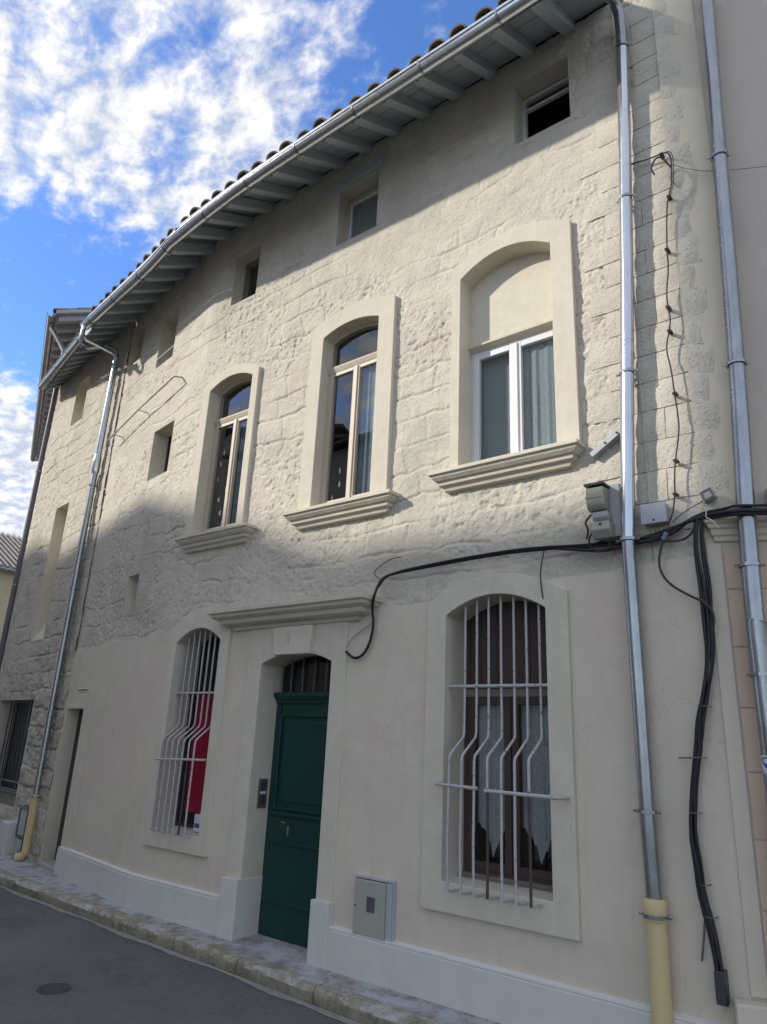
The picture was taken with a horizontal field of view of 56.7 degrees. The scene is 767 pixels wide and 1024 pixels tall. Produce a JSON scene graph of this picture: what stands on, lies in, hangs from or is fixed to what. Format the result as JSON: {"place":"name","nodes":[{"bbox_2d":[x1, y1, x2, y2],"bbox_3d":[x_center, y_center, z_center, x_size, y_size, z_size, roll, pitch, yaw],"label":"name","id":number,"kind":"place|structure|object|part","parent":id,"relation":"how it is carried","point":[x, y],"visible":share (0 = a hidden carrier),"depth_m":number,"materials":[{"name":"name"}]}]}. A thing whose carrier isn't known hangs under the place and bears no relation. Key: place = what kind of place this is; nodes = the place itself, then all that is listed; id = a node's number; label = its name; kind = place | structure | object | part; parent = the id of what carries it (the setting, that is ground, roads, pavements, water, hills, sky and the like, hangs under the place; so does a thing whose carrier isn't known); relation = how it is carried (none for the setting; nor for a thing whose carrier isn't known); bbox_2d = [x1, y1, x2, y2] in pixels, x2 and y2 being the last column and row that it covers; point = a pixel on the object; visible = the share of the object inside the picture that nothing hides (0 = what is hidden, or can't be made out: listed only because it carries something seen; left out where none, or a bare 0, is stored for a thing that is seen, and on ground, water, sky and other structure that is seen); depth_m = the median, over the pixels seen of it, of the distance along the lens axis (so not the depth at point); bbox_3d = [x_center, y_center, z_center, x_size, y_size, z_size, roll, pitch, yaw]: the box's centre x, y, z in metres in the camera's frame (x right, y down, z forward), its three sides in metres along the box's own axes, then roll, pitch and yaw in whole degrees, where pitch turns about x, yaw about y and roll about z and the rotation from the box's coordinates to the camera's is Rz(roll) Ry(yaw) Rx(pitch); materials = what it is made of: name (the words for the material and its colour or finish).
{"place":"outdoors","nodes":[
{"label":"outdoors","id":0,"kind":"place"},
{"bbox_2d":[0,532,27,672],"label":"distant house","id":1,"kind":"structure","parent":0,"point":[9,548],"depth_m":34.51,"materials":[{"name":"grey tile"}]},
{"bbox_2d":[0,887,345,1023],"bbox_3d":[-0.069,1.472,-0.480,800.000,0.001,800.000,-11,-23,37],"label":"road","id":2,"kind":"structure","parent":0,"point":[109,977],"depth_m":4.61,"materials":[{"name":"grey asphalt"}]},
{"bbox_2d":[36,983,71,994],"bbox_3d":[-2.062,2.987,4.444,0.208,0.017,0.208,-11,-23,37],"label":"manhole cover","id":3,"kind":"object","parent":2,"relation":"on","point":[52,988],"visible":1,"depth_m":4.43,"materials":[{"name":"metal"}]},
{"bbox_2d":[0,322,133,861],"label":"house","id":4,"kind":"structure","parent":2,"relation":"on","point":[81,380],"depth_m":10.11,"materials":[{"name":"stone"}]},
{"bbox_2d":[13,837,23,854],"bbox_3d":[-4.308,3.985,8.419,0.070,0.235,0.210,19,-24,-40],"label":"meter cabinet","id":5,"kind":"object","parent":4,"relation":"attached to","point":[18,845],"visible":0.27,"depth_m":8.38,"materials":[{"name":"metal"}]},
{"bbox_3d":[-4.308,3.985,8.419,0.070,0.205,0.170,19,-24,-40],"label":"door","id":6,"kind":"part","parent":5,"relation":"part of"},
{"bbox_2d":[15,806,29,838],"bbox_3d":[-4.293,3.713,8.502,0.075,0.335,0.290,19,-24,-40],"label":"meter cabinet","id":7,"kind":"object","parent":4,"relation":"attached to","point":[22,822],"visible":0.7,"depth_m":8.49,"materials":[{"name":"metal"}]},
{"bbox_3d":[-4.290,3.717,8.505,0.065,0.290,0.240,19,-24,-40],"label":"door","id":8,"kind":"part","parent":7,"relation":"part of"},
{"bbox_2d":[0,326,64,669],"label":"downpipe","id":9,"kind":"object","parent":4,"relation":"attached to","point":[10,607],"visible":0.83,"depth_m":11.43,"materials":[{"name":"metal"}]},
{"bbox_2d":[37,333,89,389],"bbox_3d":[-4.889,-2.248,10.760,0.128,0.344,2.828,16,-22,-35],"label":"roof gutter","id":10,"kind":"object","parent":4,"relation":"attached to","point":[65,356],"visible":0.88,"depth_m":10.67,"materials":[{"name":"metal"}]},
{"bbox_2d":[14,325,118,860],"bbox_3d":[-4.132,0.745,8.863,0.318,6.632,0.774,-5,-20,23],"label":"downpipe","id":11,"kind":"object","parent":4,"relation":"attached to","point":[50,715],"visible":1,"depth_m":8.99,"materials":[{"name":"metal"}]},
{"bbox_2d":[36,307,123,460],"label":"tall house","id":12,"kind":"structure","parent":2,"relation":"on","point":[68,322],"depth_m":13.00,"materials":[{"name":"paint"}]},
{"bbox_2d":[30,312,55,461],"bbox_3d":[-7.582,-2.403,15.688,0.147,0.074,7.950,11,-20,-25],"label":"roof gutter","id":13,"kind":"object","parent":12,"relation":"attached to","point":[48,340],"visible":1,"depth_m":14.56,"materials":[{"name":"metal"}]},
{"bbox_2d":[0,885,361,1023],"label":"gutter mortar","id":14,"kind":"object","parent":2,"relation":"on","point":[275,993],"visible":1,"depth_m":5.05,"materials":[{"name":"grey concrete"}]},
{"bbox_2d":[0,868,442,1023],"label":"kerb","id":15,"kind":"structure","parent":2,"relation":"on","point":[356,1007],"depth_m":4.93,"materials":[{"name":"stone"}]},
{"bbox_2d":[37,0,750,1023],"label":"stone house","id":16,"kind":"structure","parent":2,"relation":"on","point":[381,334],"depth_m":5.51,"materials":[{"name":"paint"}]},
{"bbox_2d":[38,709,83,871],"bbox_3d":[-3.550,3.092,8.026,0.220,1.675,0.520,18,-24,-39],"label":"side door","id":17,"kind":"structure","parent":16,"relation":"in","point":[48,864],"depth_m":8.16,"materials":[{"name":"wood"}]},
{"bbox_2d":[107,375,182,440],"bbox_3d":[-2.981,-1.264,8.828,0.140,0.340,1.818,18,-24,-39],"label":"wall rod","id":18,"kind":"object","parent":16,"relation":"attached to","point":[140,407],"depth_m":8.77,"materials":[{"name":"grey metal"}]},
{"bbox_2d":[164,435,171,471],"bbox_3d":[-2.440,-0.670,8.381,0.500,0.610,0.040,-17,-26,45],"label":"window","id":19,"kind":"structure","parent":16,"relation":"in","point":[170,438],"depth_m":8.56,"materials":[{"name":"black glass"}]},
{"bbox_2d":[193,814,199,831],"bbox_3d":[-1.514,2.658,6.067,0.185,0.133,0.122,-11,-23,37],"label":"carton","id":20,"kind":"object","parent":16,"relation":"on","point":[196,822],"visible":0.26,"depth_m":6.05,"materials":[{"name":"white cardboard"}]},
{"bbox_2d":[175,636,219,827],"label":"window","id":21,"kind":"structure","parent":16,"relation":"in","point":[191,815],"depth_m":6.91,"materials":[{"name":"black glass"}]},
{"bbox_2d":[202,378,251,531],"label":"window","id":22,"kind":"structure","parent":16,"relation":"in","point":[222,495],"depth_m":7.49,"materials":[{"name":"clear glass"}]},
{"bbox_2d":[240,255,259,300],"bbox_3d":[-1.008,-2.324,8.466,0.910,0.990,1.460,-11,-23,37],"label":"window","id":23,"kind":"structure","parent":16,"relation":"in","point":[254,271],"depth_m":8.15,"materials":[{"name":"beige glass"}]},
{"bbox_2d":[256,779,267,807],"bbox_3d":[-0.982,2.281,5.762,0.018,0.220,0.090,-11,-23,37],"label":"intercom","id":24,"kind":"object","parent":16,"relation":"attached to","point":[262,793],"visible":1,"depth_m":5.75,"materials":[{"name":"metal"}]},
{"bbox_2d":[258,692,328,946],"bbox_3d":[-0.632,2.347,5.553,0.815,1.817,0.101,-11,-23,37],"label":"front door","id":25,"kind":"structure","parent":16,"relation":"in","point":[292,838],"depth_m":5.60,"materials":[{"name":"green paint"}]},
{"bbox_2d":[80,0,542,329],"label":"roof gutter","id":26,"kind":"object","parent":16,"relation":"attached to","point":[493,21],"visible":1,"depth_m":6.28,"materials":[{"name":"metal"}]},
{"bbox_2d":[319,321,378,503],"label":"window","id":27,"kind":"structure","parent":16,"relation":"in","point":[348,434],"depth_m":6.46,"materials":[{"name":"clear glass"}]},
{"bbox_2d":[346,187,377,240],"bbox_3d":[-0.159,-2.901,7.042,0.510,0.620,0.050,-11,-23,37],"label":"window","id":28,"kind":"structure","parent":16,"relation":"in","point":[362,211],"depth_m":7.13,"materials":[{"name":"grey glass"}]},
{"bbox_2d":[352,874,396,941],"bbox_3d":[-0.061,2.615,4.685,0.335,0.360,0.076,-11,-23,37],"label":"meter cabinet","id":29,"kind":"object","parent":16,"relation":"on","point":[374,911],"visible":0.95,"depth_m":4.65,"materials":[{"name":"plastic"}]},
{"bbox_3d":[-0.088,2.615,4.686,0.260,0.328,0.044,-11,-23,37],"label":"door","id":30,"kind":"part","parent":29,"relation":"part of","materials":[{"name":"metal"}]},
{"bbox_2d":[374,557,400,578],"bbox_3d":[0.024,0.428,5.406,0.244,0.154,0.018,-11,-22,36],"label":"cable","id":31,"kind":"object","parent":16,"relation":"attached to","point":[384,563],"visible":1,"depth_m":5.43,"materials":[{"name":"grey rubber"}]},
{"bbox_2d":[457,601,552,892],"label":"window","id":32,"kind":"structure","parent":16,"relation":"in","point":[539,762],"depth_m":4.72,"materials":[{"name":"brown wood"}]},
{"bbox_2d":[468,253,556,461],"bbox_3d":[1.016,-1.192,5.432,0.800,1.760,0.143,-11,-23,37],"label":"window","id":33,"kind":"structure","parent":16,"relation":"in","point":[513,409],"depth_m":5.46,"materials":[{"name":"paint"}]},
{"bbox_2d":[540,550,544,598],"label":"cable","id":34,"kind":"object","parent":16,"relation":"attached to","point":[540,574],"visible":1,"depth_m":4.56,"materials":[{"name":"black rubber"}]},
{"bbox_2d":[522,77,569,140],"bbox_3d":[1.822,-3.043,6.421,0.990,0.980,1.450,-11,-23,37],"label":"window","id":35,"kind":"structure","parent":16,"relation":"in","point":[550,106],"depth_m":6.28,"materials":[{"name":"black glass"}]},
{"bbox_2d":[345,507,747,658],"bbox_3d":[1.466,0.455,4.291,4.282,0.737,0.461,-8,-21,29],"label":"cable","id":36,"kind":"object","parent":16,"relation":"attached to","point":[442,564],"visible":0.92,"depth_m":4.99,"materials":[{"name":"black rubber"}]},
{"bbox_2d":[379,504,766,586],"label":"cable","id":37,"kind":"object","parent":16,"relation":"attached to","point":[610,541],"visible":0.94,"depth_m":4.58,"materials":[{"name":"black rubber"}]},
{"bbox_2d":[583,481,620,539],"bbox_3d":[1.359,-0.007,4.377,0.185,0.354,0.155,-11,-23,37],"label":"service unit","id":38,"kind":"object","parent":16,"relation":"attached to","point":[603,501],"visible":0.92,"depth_m":4.35,"materials":[{"name":"plastic"}]},
{"bbox_2d":[585,514,591,538],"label":"cable","id":39,"kind":"object","parent":38,"relation":"attached to","point":[586,520],"visible":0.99,"depth_m":4.42,"materials":[{"name":"black rubber"}]},
{"bbox_2d":[588,534,610,552],"bbox_3d":[1.323,0.181,4.342,0.142,0.142,0.042,-11,-23,37],"label":"cable","id":40,"kind":"object","parent":38,"relation":"attached to","point":[593,549],"visible":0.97,"depth_m":4.33,"materials":[{"name":"black rubber"}]},
{"bbox_2d":[590,429,619,458],"bbox_3d":[1.431,-0.434,4.555,0.211,0.154,0.070,-11,-23,37],"label":"wall bracket","id":41,"kind":"object","parent":16,"relation":"attached to","point":[607,443],"depth_m":4.54,"materials":[{"name":"plastic"}]},
{"bbox_2d":[603,0,673,1023],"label":"downpipe","id":42,"kind":"object","parent":16,"relation":"attached to","point":[655,915],"visible":1,"depth_m":4.13,"materials":[{"name":"grey metal"}]},
{"bbox_2d":[640,501,668,526],"bbox_3d":[1.610,0.014,4.212,0.150,0.125,0.079,-11,-23,37],"label":"junction box","id":43,"kind":"object","parent":16,"relation":"attached to","point":[654,514],"visible":0.98,"depth_m":4.19,"materials":[{"name":"plastic"}]},
{"bbox_2d":[632,152,679,524],"bbox_3d":[1.781,-1.197,4.527,0.315,2.672,0.055,-11,-23,37],"label":"cable","id":44,"kind":"object","parent":16,"relation":"attached to","point":[670,332],"visible":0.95,"depth_m":4.48,"materials":[{"name":"black rubber"}]},
{"bbox_2d":[634,151,673,194],"bbox_3d":[1.845,-2.289,4.860,0.288,0.411,0.012,-13,-24,40],"label":"cable","id":45,"kind":"object","parent":44,"relation":"attached to","point":[673,169],"visible":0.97,"depth_m":4.77,"materials":[{"name":"black rubber"}]},
{"bbox_2d":[651,156,670,174],"bbox_3d":[1.874,-2.344,4.800,0.130,0.149,0.026,-3,-19,18],"label":"cable","id":46,"kind":"object","parent":44,"relation":"attached to","point":[665,161],"visible":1,"depth_m":4.81,"materials":[{"name":"black rubber"}]},
{"bbox_2d":[678,519,728,1006],"bbox_3d":[1.668,1.195,3.722,0.254,2.386,0.074,-11,-23,37],"label":"cable bundle","id":47,"kind":"object","parent":16,"relation":"attached to","point":[709,641],"visible":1,"depth_m":3.72,"materials":[{"name":"black rubber"}]},
{"bbox_2d":[658,529,714,633],"bbox_3d":[1.687,0.386,3.980,0.283,0.697,0.049,-11,-23,37],"label":"cable","id":48,"kind":"object","parent":47,"relation":"attached to","point":[682,591],"visible":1,"depth_m":4.04,"materials":[{"name":"black rubber"}]},
{"bbox_2d":[701,922,705,961],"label":"cable","id":49,"kind":"object","parent":47,"relation":"hanging from","point":[703,942],"visible":1,"depth_m":3.48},
{"bbox_2d":[714,969,729,1006],"bbox_3d":[1.615,2.265,3.388,0.046,0.140,0.074,-11,-23,37],"label":"cable duct","id":50,"kind":"object","parent":16,"relation":"attached to","point":[720,978],"visible":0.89,"depth_m":3.37,"materials":[{"name":"plastic"}]},
{"bbox_2d":[611,0,766,1023],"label":"neighbour house","id":51,"kind":"structure","parent":2,"relation":"on","point":[741,26],"depth_m":4.41,"materials":[{"name":"paint"}]},
{"bbox_2d":[552,512,766,551],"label":"cable","id":52,"kind":"object","parent":51,"relation":"attached to","point":[662,533],"visible":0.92,"depth_m":4.12,"materials":[{"name":"black rubber"}]},
{"bbox_2d":[648,508,766,542],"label":"cable","id":53,"kind":"object","parent":51,"relation":"attached to","point":[721,512],"visible":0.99,"depth_m":3.94,"materials":[{"name":"black rubber"}]},
{"bbox_2d":[661,532,668,540],"bbox_3d":[1.632,0.141,4.119,0.047,0.053,0.027,-11,-23,37],"label":"cable connector","id":54,"kind":"object","parent":53,"relation":"attached to","point":[664,535],"visible":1,"depth_m":4.11,"materials":[{"name":"blue plastic"}]},
{"bbox_2d":[701,507,718,527],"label":"cable","id":55,"kind":"object","parent":53,"relation":"attached to","point":[709,518],"visible":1,"depth_m":3.95,"materials":[{"name":"grey plastic"}]},
{"bbox_2d":[699,487,717,503],"bbox_3d":[1.856,-0.095,4.060,0.087,0.087,0.048,-11,-23,37],"label":"junction box","id":56,"kind":"object","parent":51,"relation":"attached to","point":[707,495],"visible":1,"depth_m":4.04,"materials":[{"name":"plastic"}]},
{"bbox_2d":[672,501,702,521],"bbox_3d":[1.756,-0.004,4.093,0.191,0.105,0.009,-11,-23,37],"label":"cable","id":57,"kind":"object","parent":56,"relation":"attached to","point":[686,510],"visible":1,"depth_m":4.10,"materials":[{"name":"black rubber"}]},
{"bbox_2d":[672,164,765,171],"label":"cable","id":58,"kind":"object","parent":51,"relation":"attached to","point":[731,169],"visible":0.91,"depth_m":4.64,"materials":[{"name":"black rubber"}]},
{"bbox_2d":[701,0,766,802],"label":"downpipe","id":59,"kind":"object","parent":51,"relation":"attached to","point":[749,565],"visible":0.99,"depth_m":4.10,"materials":[{"name":"metal"}]},
{"bbox_2d":[761,755,766,772],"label":"sticker","id":60,"kind":"object","parent":59,"relation":"attached to","point":[764,761],"visible":1,"depth_m":3.50,"materials":[{"name":"white paper"}]},
{"bbox_2d":[0,0,497,537],"label":"sky","id":61,"kind":"structure","parent":0,"point":[119,118],"materials":[{"name":"blue"}]},
{"bbox_2d":[0,854,501,1023],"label":"pavement","id":62,"kind":"structure","parent":0,"point":[287,955],"depth_m":5.05,"materials":[{"name":"grey stone"}]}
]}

